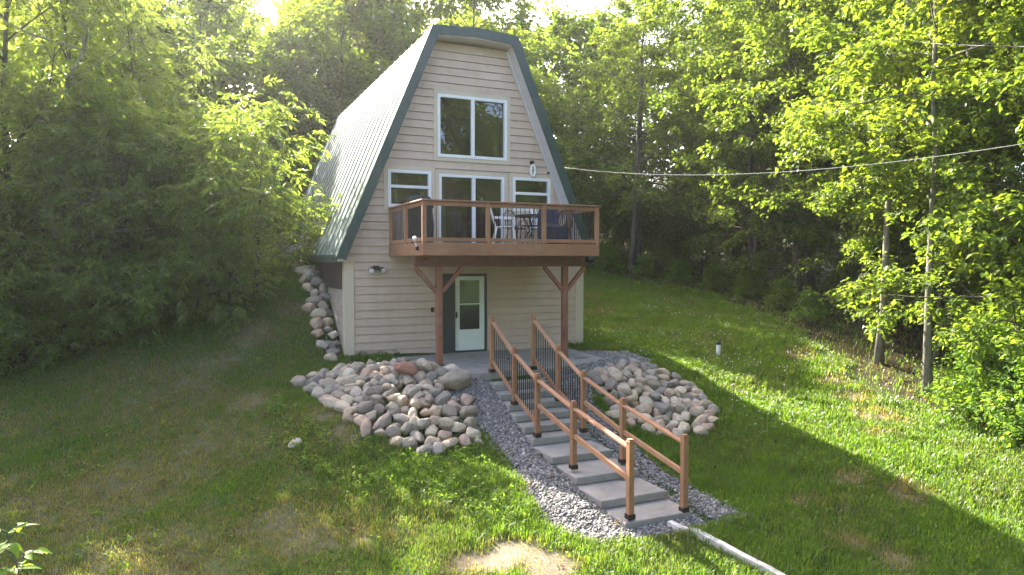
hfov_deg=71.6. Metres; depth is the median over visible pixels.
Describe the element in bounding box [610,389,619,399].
boulder
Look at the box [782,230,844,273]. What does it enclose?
shrub
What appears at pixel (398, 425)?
boulder
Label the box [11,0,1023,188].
sky
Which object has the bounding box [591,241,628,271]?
shrub
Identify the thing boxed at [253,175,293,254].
shrub
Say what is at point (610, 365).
boulder
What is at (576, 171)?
tree
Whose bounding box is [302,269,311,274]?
boulder
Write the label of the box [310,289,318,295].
boulder
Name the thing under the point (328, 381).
boulder
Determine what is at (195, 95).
tree
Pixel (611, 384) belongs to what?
boulder
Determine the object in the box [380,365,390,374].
boulder
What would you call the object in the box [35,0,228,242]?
tree
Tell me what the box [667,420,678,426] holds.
boulder
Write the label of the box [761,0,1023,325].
tree
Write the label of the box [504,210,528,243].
patio chair
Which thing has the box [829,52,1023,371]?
tree
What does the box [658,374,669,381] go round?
boulder
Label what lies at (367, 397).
boulder
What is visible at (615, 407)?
boulder
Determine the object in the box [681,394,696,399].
boulder
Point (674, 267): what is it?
shrub
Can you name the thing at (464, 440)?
boulder
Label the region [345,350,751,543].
gravel
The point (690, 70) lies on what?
tree
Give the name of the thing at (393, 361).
boulder
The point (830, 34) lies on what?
tree
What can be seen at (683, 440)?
handrail
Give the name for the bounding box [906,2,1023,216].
tree
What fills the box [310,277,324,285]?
boulder
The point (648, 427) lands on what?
boulder
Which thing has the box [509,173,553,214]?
window
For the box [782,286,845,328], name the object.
shrub
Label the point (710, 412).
boulder
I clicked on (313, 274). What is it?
boulder
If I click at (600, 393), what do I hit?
boulder
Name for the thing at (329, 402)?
boulder
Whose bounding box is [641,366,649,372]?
boulder
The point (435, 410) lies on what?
boulder
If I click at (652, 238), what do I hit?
shrub
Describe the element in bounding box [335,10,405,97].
tree
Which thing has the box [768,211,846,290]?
shrub
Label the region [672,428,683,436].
boulder
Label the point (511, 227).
plastic chair
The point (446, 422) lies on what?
boulder
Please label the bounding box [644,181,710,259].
shrub
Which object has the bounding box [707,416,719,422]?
boulder
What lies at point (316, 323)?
boulder
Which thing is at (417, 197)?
covered grill
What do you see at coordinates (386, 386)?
boulder
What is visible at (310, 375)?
boulder
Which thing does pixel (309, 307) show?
boulder
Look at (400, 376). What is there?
boulder
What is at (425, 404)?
boulder
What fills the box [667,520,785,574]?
pipe
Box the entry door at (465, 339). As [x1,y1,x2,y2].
[455,276,483,350]
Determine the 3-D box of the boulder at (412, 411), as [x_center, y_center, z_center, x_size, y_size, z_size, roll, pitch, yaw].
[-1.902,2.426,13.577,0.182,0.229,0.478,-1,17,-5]
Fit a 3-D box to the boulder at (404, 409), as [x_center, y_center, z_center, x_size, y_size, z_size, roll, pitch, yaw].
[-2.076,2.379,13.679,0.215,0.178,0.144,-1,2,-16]
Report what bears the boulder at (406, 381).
on the boulder at (409, 377)
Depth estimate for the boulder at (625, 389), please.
15.03 m
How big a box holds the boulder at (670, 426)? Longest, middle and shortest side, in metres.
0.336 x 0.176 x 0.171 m
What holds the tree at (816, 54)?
on the ground at (506, 552)
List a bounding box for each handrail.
[488,316,635,519]
[530,315,688,512]
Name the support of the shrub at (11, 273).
on the ground at (506, 552)
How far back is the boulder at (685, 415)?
14.55 m
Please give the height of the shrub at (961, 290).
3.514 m
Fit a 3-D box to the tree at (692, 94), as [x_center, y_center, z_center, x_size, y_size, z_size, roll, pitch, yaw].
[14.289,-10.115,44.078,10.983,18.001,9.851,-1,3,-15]
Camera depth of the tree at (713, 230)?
30.54 m
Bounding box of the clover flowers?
[591,298,905,431]
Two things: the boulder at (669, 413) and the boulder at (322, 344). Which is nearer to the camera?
the boulder at (669, 413)
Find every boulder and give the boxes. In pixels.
[288,438,301,448]
[290,375,300,383]
[294,376,307,386]
[295,266,305,272]
[299,274,309,283]
[301,302,315,312]
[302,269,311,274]
[302,283,313,291]
[305,295,322,304]
[306,371,315,378]
[306,375,321,385]
[307,382,321,392]
[309,271,319,280]
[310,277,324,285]
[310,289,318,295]
[310,308,327,318]
[310,317,322,328]
[311,329,323,338]
[311,386,323,397]
[313,370,326,378]
[316,340,327,349]
[317,392,326,401]
[318,292,330,301]
[318,301,329,309]
[319,282,327,293]
[319,394,333,404]
[321,378,336,387]
[322,317,333,325]
[322,397,338,409]
[323,385,337,394]
[324,325,332,331]
[324,353,337,361]
[325,340,335,348]
[325,372,338,378]
[326,309,332,316]
[326,347,339,355]
[328,331,338,339]
[329,369,340,373]
[329,372,337,378]
[331,363,346,370]
[331,390,344,399]
[334,400,350,411]
[335,374,357,385]
[338,386,345,391]
[339,365,349,372]
[340,394,353,404]
[342,406,356,415]
[342,413,353,422]
[343,368,355,376]
[344,386,354,394]
[350,362,360,369]
[350,386,362,396]
[353,414,364,425]
[354,375,364,382]
[354,396,364,403]
[355,380,364,388]
[356,401,374,413]
[357,364,365,371]
[360,366,372,375]
[360,417,371,437]
[361,376,369,382]
[362,387,380,400]
[363,382,371,389]
[364,410,376,422]
[365,387,374,395]
[366,364,378,371]
[368,372,383,380]
[369,394,382,401]
[369,400,384,405]
[370,378,379,385]
[371,416,390,432]
[372,385,386,394]
[372,404,384,415]
[373,428,385,436]
[374,374,382,380]
[375,362,385,370]
[379,365,393,374]
[379,378,389,386]
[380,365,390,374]
[381,383,391,389]
[381,391,387,399]
[383,373,397,379]
[385,425,401,437]
[386,389,395,395]
[386,406,400,417]
[387,393,400,401]
[388,377,399,385]
[388,401,398,409]
[388,436,403,445]
[389,358,398,365]
[391,423,401,427]
[393,413,409,423]
[394,361,417,374]
[394,379,403,388]
[395,395,408,407]
[396,358,407,361]
[398,373,411,379]
[400,422,413,434]
[401,384,415,398]
[401,406,408,413]
[401,436,417,450]
[402,378,413,385]
[403,375,415,384]
[406,397,430,408]
[407,386,419,396]
[408,407,416,417]
[409,416,420,430]
[409,429,424,442]
[411,397,421,408]
[413,391,424,397]
[416,358,429,371]
[416,373,426,380]
[416,444,431,457]
[417,419,428,428]
[419,377,432,384]
[420,408,431,415]
[422,362,431,371]
[422,384,432,389]
[424,393,433,403]
[424,436,441,445]
[425,424,437,436]
[426,371,437,380]
[428,361,440,369]
[428,387,441,397]
[429,405,441,415]
[430,415,440,425]
[432,442,445,454]
[433,391,451,405]
[434,367,448,376]
[434,382,444,390]
[437,430,451,441]
[438,422,451,431]
[439,369,471,390]
[439,417,454,426]
[441,404,457,416]
[442,437,458,448]
[444,364,459,370]
[447,400,461,412]
[448,416,459,421]
[450,396,459,402]
[451,421,465,431]
[459,405,478,418]
[459,434,470,446]
[461,393,474,405]
[463,417,476,427]
[466,427,481,440]
[473,437,482,444]
[587,369,601,378]
[592,377,602,385]
[594,367,609,376]
[595,386,607,395]
[601,374,608,383]
[603,396,614,405]
[604,378,618,390]
[605,410,618,420]
[606,363,614,366]
[607,367,619,373]
[609,404,618,409]
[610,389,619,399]
[612,372,623,380]
[615,364,623,370]
[617,358,626,367]
[617,376,626,382]
[617,384,631,395]
[617,389,628,397]
[624,371,633,378]
[625,395,637,402]
[626,364,638,374]
[626,412,637,421]
[626,418,635,427]
[628,378,636,387]
[629,358,640,364]
[629,362,640,368]
[629,401,639,406]
[631,387,641,394]
[632,389,637,399]
[633,369,643,377]
[634,377,646,384]
[634,403,651,413]
[636,383,643,389]
[637,413,654,423]
[639,396,653,407]
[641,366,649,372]
[641,423,655,434]
[642,385,654,391]
[642,392,650,398]
[645,369,655,375]
[645,375,659,381]
[646,380,661,389]
[647,364,657,368]
[648,392,661,400]
[651,408,661,416]
[652,368,661,374]
[652,402,663,408]
[653,415,670,425]
[655,387,667,395]
[655,419,664,430]
[655,429,667,436]
[657,368,670,376]
[657,404,669,414]
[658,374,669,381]
[659,380,667,386]
[659,394,669,403]
[663,410,672,419]
[664,388,674,396]
[664,424,676,431]
[665,403,674,410]
[666,381,679,387]
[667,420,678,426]
[670,396,679,404]
[671,372,681,380]
[672,404,687,414]
[672,413,685,425]
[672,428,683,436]
[673,390,680,397]
[674,386,686,394]
[674,403,684,411]
[678,421,689,433]
[679,380,695,386]
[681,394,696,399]
[681,411,689,421]
[682,398,693,407]
[683,386,690,392]
[689,406,704,416]
[690,388,703,393]
[691,422,700,429]
[693,425,707,435]
[694,414,707,423]
[697,393,708,399]
[699,399,712,409]
[701,423,714,431]
[703,410,714,415]
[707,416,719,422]
[708,404,719,413]
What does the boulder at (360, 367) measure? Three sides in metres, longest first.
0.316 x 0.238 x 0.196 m
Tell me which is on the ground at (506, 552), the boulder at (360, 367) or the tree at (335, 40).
the tree at (335, 40)
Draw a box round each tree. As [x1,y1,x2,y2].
[0,0,50,318]
[0,0,61,242]
[0,0,64,179]
[0,0,95,254]
[0,0,162,270]
[0,0,212,268]
[0,0,216,275]
[0,10,179,344]
[10,0,194,165]
[28,0,184,144]
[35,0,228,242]
[46,1,203,148]
[132,0,281,173]
[135,0,232,124]
[143,0,241,125]
[172,0,306,171]
[195,0,286,168]
[220,2,357,213]
[226,0,429,189]
[237,0,367,188]
[261,2,367,123]
[299,0,432,177]
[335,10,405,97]
[338,0,417,82]
[365,0,557,90]
[388,2,491,65]
[456,7,559,130]
[507,20,593,190]
[522,2,663,218]
[528,64,607,220]
[531,70,587,214]
[546,0,727,273]
[557,0,727,267]
[557,12,656,234]
[565,3,684,255]
[642,0,807,263]
[643,0,824,277]
[645,0,861,292]
[648,30,772,254]
[658,110,783,277]
[670,54,847,296]
[682,88,810,282]
[685,0,913,306]
[697,0,914,297]
[756,2,926,278]
[757,0,1023,351]
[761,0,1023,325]
[766,0,1023,396]
[770,64,951,330]
[780,0,1023,364]
[798,0,1010,226]
[815,0,1023,289]
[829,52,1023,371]
[837,0,1023,380]
[879,57,1023,327]
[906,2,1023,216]
[945,82,1023,382]
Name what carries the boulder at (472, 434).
on the ground at (506, 552)
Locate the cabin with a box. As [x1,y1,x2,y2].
[280,24,595,356]
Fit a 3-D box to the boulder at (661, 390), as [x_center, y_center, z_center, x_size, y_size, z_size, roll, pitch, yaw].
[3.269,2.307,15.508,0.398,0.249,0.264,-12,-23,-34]
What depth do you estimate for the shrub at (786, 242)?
45.84 m
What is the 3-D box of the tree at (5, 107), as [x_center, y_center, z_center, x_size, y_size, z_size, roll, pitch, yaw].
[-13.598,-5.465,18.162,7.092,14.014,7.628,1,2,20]
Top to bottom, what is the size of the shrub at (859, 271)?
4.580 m
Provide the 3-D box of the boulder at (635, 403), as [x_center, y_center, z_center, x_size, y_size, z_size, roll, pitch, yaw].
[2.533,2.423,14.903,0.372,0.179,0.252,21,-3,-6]
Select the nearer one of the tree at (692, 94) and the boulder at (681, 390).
the boulder at (681, 390)
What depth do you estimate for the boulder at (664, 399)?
15.08 m
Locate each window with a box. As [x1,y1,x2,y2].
[384,165,434,211]
[433,89,509,164]
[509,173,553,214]
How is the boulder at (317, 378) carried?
on the ground at (506, 552)
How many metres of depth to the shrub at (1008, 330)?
14.16 m
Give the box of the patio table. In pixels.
[515,214,549,243]
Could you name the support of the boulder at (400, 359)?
on the boulder
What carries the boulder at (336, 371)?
on the ground at (506, 552)
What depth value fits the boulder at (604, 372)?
15.73 m
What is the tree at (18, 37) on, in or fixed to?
on the ground at (506, 552)
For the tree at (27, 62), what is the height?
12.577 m
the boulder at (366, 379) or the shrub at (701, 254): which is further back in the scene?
the shrub at (701, 254)
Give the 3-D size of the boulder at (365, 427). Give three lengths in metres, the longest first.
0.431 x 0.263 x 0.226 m
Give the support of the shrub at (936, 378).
on the ground at (506, 552)
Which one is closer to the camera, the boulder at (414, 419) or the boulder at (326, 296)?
the boulder at (414, 419)
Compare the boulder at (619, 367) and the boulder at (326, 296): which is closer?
the boulder at (619, 367)
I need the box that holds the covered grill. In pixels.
[405,195,433,242]
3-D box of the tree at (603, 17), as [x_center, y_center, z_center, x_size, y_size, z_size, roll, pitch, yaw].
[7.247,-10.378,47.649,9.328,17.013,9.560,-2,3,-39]
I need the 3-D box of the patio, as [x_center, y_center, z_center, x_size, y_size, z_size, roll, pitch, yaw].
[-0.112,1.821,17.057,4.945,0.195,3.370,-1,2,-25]
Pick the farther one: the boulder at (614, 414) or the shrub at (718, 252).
the shrub at (718, 252)
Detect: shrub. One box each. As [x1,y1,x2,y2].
[0,59,145,352]
[0,77,186,348]
[0,132,153,374]
[0,158,115,363]
[0,164,35,319]
[0,202,50,371]
[0,280,66,372]
[0,283,123,375]
[0,315,20,368]
[17,93,210,349]
[20,255,149,354]
[71,241,203,350]
[75,81,246,313]
[112,107,276,316]
[120,75,341,326]
[128,248,210,319]
[131,164,260,332]
[167,99,300,290]
[169,101,289,264]
[172,224,261,307]
[179,201,289,337]
[250,156,308,255]
[253,130,325,254]
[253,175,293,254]
[303,141,326,188]
[567,169,611,251]
[574,177,622,262]
[587,173,644,256]
[591,197,642,259]
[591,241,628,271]
[601,188,651,254]
[602,202,664,265]
[616,199,668,261]
[629,251,662,279]
[635,172,670,253]
[642,213,669,258]
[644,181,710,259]
[646,181,723,263]
[662,257,695,284]
[666,191,730,275]
[679,175,729,262]
[695,261,730,290]
[696,208,774,279]
[724,227,784,265]
[729,267,754,294]
[730,268,770,300]
[744,185,821,264]
[759,275,802,313]
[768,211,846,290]
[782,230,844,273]
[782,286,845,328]
[784,217,860,291]
[803,221,922,292]
[833,223,934,307]
[834,230,895,303]
[915,310,1023,430]
[916,314,1020,396]
[918,249,965,321]
[921,333,1023,427]
[931,291,1023,420]
[933,248,1008,322]
[934,247,976,321]
[964,337,1023,452]
[977,351,1023,434]
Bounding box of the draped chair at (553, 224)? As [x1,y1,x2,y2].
[538,205,568,243]
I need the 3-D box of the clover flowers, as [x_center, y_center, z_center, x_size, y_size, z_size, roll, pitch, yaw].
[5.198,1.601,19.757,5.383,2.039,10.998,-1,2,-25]
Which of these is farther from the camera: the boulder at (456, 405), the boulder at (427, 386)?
the boulder at (427, 386)
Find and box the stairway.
[489,379,691,528]
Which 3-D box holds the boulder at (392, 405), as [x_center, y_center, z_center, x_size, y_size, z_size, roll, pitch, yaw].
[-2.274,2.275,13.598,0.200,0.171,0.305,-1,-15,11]
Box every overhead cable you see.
[570,143,1023,174]
[899,41,1023,46]
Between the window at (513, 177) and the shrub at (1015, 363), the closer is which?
the shrub at (1015, 363)
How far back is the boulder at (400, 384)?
14.46 m
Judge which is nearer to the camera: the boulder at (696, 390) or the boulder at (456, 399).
the boulder at (456, 399)
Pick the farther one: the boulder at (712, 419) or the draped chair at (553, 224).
the draped chair at (553, 224)
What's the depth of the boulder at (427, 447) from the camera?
12.52 m
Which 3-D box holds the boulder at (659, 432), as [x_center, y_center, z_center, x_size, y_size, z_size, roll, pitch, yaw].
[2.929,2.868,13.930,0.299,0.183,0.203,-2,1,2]
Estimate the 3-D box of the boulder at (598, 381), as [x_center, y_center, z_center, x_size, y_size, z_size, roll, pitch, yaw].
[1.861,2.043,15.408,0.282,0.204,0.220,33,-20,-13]
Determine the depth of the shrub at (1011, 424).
13.11 m
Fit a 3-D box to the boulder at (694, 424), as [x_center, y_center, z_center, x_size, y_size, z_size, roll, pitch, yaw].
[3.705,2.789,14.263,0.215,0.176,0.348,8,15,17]
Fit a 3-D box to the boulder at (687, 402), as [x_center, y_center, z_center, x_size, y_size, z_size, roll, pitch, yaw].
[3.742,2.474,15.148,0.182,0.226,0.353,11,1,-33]
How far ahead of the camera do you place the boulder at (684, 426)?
14.03 m
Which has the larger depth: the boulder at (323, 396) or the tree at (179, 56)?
the tree at (179, 56)
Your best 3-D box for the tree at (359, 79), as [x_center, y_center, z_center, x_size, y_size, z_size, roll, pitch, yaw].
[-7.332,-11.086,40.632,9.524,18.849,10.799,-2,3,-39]
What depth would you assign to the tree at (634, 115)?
56.59 m
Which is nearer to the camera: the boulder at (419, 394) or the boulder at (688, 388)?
the boulder at (419, 394)
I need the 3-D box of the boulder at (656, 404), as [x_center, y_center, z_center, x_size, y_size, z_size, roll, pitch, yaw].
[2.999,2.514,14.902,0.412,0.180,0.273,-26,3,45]
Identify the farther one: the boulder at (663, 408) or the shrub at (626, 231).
the shrub at (626, 231)
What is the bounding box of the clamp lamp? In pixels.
[413,236,418,249]
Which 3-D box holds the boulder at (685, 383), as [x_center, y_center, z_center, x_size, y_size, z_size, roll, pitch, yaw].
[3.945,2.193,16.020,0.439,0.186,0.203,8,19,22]
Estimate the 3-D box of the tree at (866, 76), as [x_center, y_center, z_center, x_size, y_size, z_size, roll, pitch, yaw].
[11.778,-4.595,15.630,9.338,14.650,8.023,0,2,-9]
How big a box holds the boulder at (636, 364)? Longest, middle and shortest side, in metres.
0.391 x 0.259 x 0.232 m
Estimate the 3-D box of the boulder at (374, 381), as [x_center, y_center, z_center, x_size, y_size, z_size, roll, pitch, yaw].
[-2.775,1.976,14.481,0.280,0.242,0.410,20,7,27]
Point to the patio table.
(531, 215)
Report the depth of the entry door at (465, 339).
18.47 m
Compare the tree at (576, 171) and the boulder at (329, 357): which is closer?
the boulder at (329, 357)
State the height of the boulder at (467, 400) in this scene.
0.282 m
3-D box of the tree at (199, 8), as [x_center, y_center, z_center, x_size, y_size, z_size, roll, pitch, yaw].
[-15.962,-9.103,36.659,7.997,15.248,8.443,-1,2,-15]
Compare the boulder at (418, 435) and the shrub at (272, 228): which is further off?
the shrub at (272, 228)
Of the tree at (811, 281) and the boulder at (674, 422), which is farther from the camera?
the tree at (811, 281)
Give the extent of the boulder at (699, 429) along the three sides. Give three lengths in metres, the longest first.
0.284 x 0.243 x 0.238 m
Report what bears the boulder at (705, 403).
on the ground at (506, 552)
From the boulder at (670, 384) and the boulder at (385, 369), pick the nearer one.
the boulder at (385, 369)
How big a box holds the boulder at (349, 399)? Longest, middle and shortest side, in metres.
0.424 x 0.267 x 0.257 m
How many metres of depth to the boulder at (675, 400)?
15.05 m
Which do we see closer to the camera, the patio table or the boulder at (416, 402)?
the boulder at (416, 402)
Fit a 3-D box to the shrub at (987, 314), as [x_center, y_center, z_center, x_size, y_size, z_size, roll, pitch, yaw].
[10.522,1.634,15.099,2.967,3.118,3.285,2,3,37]
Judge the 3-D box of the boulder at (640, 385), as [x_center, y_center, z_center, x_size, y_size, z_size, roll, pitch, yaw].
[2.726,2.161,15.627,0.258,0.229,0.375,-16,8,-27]
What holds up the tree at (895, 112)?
on the ground at (506, 552)
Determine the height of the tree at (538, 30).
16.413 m
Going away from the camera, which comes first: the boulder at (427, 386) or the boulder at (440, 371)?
the boulder at (427, 386)
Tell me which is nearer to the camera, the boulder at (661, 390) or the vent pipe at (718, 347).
the boulder at (661, 390)
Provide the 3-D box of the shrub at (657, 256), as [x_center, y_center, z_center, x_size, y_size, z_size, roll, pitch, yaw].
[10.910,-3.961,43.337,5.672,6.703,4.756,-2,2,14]
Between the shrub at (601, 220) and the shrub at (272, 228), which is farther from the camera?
the shrub at (601, 220)
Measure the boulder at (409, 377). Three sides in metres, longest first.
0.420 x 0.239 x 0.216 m
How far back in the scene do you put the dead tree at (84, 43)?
18.27 m
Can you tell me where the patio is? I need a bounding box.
[394,347,603,379]
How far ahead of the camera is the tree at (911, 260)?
20.93 m
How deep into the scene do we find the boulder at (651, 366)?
16.63 m
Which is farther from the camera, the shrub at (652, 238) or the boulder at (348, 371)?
the shrub at (652, 238)
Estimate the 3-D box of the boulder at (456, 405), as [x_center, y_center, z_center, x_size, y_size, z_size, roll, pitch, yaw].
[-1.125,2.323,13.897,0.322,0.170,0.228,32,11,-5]
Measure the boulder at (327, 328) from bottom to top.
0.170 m
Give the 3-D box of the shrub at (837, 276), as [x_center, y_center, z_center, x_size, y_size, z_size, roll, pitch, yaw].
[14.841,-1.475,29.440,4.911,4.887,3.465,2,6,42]
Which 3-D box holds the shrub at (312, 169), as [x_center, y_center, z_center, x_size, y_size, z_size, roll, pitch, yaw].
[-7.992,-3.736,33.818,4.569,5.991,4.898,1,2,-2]
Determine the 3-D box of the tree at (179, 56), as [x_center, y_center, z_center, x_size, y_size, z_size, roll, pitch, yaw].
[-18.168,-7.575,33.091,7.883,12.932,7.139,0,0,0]
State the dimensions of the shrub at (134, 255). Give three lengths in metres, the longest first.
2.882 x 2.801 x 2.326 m
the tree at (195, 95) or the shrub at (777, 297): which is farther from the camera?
the tree at (195, 95)
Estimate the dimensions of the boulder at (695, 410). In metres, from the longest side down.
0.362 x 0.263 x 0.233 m
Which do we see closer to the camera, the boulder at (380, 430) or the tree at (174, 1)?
the boulder at (380, 430)
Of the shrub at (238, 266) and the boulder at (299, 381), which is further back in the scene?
the shrub at (238, 266)
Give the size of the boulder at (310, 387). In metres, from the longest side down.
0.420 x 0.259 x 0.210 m
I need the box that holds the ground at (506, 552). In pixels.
[0,212,1023,574]
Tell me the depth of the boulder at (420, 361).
15.25 m
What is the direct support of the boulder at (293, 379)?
on the ground at (506, 552)
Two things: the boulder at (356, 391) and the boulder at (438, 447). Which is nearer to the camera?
the boulder at (438, 447)
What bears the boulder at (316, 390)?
on the ground at (506, 552)
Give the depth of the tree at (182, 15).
34.48 m
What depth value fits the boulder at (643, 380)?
15.51 m
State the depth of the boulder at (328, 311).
18.24 m
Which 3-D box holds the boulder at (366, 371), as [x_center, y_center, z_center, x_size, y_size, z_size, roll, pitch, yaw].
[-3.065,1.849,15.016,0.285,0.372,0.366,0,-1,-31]
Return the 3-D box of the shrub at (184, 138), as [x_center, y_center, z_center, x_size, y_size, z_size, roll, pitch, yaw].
[-8.773,-2.034,19.659,4.206,5.982,5.916,4,0,-23]
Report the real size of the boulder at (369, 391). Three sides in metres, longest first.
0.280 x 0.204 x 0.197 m
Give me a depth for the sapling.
4.04 m
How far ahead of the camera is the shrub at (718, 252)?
33.32 m
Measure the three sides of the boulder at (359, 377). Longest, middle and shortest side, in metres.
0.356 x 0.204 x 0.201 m
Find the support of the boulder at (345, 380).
on the ground at (506, 552)
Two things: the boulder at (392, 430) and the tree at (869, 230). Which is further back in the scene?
the tree at (869, 230)
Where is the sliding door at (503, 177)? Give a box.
[435,170,507,242]
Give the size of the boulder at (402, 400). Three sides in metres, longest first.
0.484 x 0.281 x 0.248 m
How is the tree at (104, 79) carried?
on the ground at (506, 552)
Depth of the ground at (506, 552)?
11.73 m
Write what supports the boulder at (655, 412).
on the ground at (506, 552)
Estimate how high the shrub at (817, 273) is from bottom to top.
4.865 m
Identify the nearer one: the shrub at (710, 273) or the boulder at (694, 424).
the boulder at (694, 424)
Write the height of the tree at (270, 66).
14.181 m
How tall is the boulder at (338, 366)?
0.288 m
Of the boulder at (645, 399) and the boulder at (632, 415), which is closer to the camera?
the boulder at (632, 415)
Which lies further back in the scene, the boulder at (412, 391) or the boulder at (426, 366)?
the boulder at (426, 366)
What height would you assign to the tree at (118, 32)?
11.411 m
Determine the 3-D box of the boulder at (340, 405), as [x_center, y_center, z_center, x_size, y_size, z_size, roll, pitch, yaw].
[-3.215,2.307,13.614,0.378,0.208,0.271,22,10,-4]
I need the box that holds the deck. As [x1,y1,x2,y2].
[388,199,600,365]
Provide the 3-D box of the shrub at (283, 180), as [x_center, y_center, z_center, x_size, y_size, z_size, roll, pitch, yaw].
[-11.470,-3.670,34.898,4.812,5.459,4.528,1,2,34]
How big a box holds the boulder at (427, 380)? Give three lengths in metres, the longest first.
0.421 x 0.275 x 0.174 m
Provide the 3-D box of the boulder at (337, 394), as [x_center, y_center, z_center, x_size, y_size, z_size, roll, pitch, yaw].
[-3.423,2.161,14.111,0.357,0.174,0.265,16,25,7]
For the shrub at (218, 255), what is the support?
on the ground at (506, 552)
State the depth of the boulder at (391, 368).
14.97 m
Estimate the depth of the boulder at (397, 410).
13.47 m
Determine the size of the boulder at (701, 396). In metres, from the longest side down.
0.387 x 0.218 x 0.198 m
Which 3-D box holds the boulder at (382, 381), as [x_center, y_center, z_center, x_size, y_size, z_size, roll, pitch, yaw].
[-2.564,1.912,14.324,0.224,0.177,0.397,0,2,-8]
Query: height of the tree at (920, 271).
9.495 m
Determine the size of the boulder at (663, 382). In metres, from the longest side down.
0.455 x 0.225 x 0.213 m
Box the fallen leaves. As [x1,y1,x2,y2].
[3,260,1020,574]
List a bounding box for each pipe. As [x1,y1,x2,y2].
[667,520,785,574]
[716,341,720,355]
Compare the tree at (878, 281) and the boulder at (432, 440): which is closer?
the boulder at (432, 440)
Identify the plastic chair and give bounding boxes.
[490,207,515,242]
[528,209,538,243]
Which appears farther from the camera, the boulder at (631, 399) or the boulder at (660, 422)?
the boulder at (631, 399)
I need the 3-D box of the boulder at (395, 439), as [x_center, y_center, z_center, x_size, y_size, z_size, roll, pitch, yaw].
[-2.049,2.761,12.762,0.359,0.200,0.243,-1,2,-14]
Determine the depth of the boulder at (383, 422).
13.02 m
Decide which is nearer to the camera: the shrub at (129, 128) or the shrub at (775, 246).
the shrub at (129, 128)
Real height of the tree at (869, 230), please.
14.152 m
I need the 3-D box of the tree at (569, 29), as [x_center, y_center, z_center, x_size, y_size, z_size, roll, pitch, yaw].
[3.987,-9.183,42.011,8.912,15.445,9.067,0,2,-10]
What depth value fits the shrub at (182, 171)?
23.10 m
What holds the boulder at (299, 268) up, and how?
on the ground at (506, 552)
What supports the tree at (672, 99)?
on the ground at (506, 552)
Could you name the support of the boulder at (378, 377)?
on the boulder at (374, 381)
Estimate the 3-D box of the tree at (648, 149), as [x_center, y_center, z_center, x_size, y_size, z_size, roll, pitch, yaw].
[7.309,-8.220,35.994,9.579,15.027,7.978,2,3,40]
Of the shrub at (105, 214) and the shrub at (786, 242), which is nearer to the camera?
the shrub at (105, 214)
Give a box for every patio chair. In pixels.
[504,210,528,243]
[519,209,546,243]
[548,210,572,243]
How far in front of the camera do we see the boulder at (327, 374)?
15.04 m
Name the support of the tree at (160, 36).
on the ground at (506, 552)
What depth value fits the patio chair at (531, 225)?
16.43 m
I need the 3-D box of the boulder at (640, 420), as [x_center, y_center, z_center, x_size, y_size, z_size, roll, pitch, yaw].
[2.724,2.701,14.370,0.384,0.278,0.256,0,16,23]
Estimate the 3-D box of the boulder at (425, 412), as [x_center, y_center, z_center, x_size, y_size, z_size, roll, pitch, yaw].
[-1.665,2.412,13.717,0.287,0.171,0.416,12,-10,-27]
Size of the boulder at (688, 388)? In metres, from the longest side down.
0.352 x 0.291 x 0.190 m
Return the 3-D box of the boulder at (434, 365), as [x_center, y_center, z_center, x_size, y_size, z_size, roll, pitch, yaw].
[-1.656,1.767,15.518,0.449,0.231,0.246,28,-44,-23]
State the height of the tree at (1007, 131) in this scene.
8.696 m
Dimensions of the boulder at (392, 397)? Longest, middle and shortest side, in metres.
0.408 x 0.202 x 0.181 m
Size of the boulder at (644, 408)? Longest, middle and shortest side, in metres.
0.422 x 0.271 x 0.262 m
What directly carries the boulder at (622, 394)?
on the ground at (506, 552)
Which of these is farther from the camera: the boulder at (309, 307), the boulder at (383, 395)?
the boulder at (309, 307)
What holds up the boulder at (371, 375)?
on the ground at (506, 552)
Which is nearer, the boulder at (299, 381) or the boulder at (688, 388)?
the boulder at (299, 381)
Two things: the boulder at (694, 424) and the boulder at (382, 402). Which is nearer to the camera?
the boulder at (382, 402)
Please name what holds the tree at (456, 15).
on the ground at (506, 552)
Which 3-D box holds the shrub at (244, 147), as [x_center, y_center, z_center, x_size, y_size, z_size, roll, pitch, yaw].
[-6.906,-2.366,18.992,6.248,6.556,4.829,-1,2,-26]
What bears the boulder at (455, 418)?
on the ground at (506, 552)
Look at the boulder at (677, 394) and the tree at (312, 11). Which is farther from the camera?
the tree at (312, 11)
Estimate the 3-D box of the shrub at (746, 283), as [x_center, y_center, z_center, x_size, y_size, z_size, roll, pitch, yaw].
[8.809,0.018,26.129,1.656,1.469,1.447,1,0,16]
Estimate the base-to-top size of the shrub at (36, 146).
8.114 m
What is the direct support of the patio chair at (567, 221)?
on the deck
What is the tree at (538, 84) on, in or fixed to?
on the ground at (506, 552)
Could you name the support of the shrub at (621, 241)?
on the ground at (506, 552)
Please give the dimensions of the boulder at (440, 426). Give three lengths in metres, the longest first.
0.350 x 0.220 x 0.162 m
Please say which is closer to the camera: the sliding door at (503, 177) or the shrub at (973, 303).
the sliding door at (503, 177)
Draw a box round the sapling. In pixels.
[0,522,52,574]
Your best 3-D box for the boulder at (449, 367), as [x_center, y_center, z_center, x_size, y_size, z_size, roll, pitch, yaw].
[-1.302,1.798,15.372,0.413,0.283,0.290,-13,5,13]

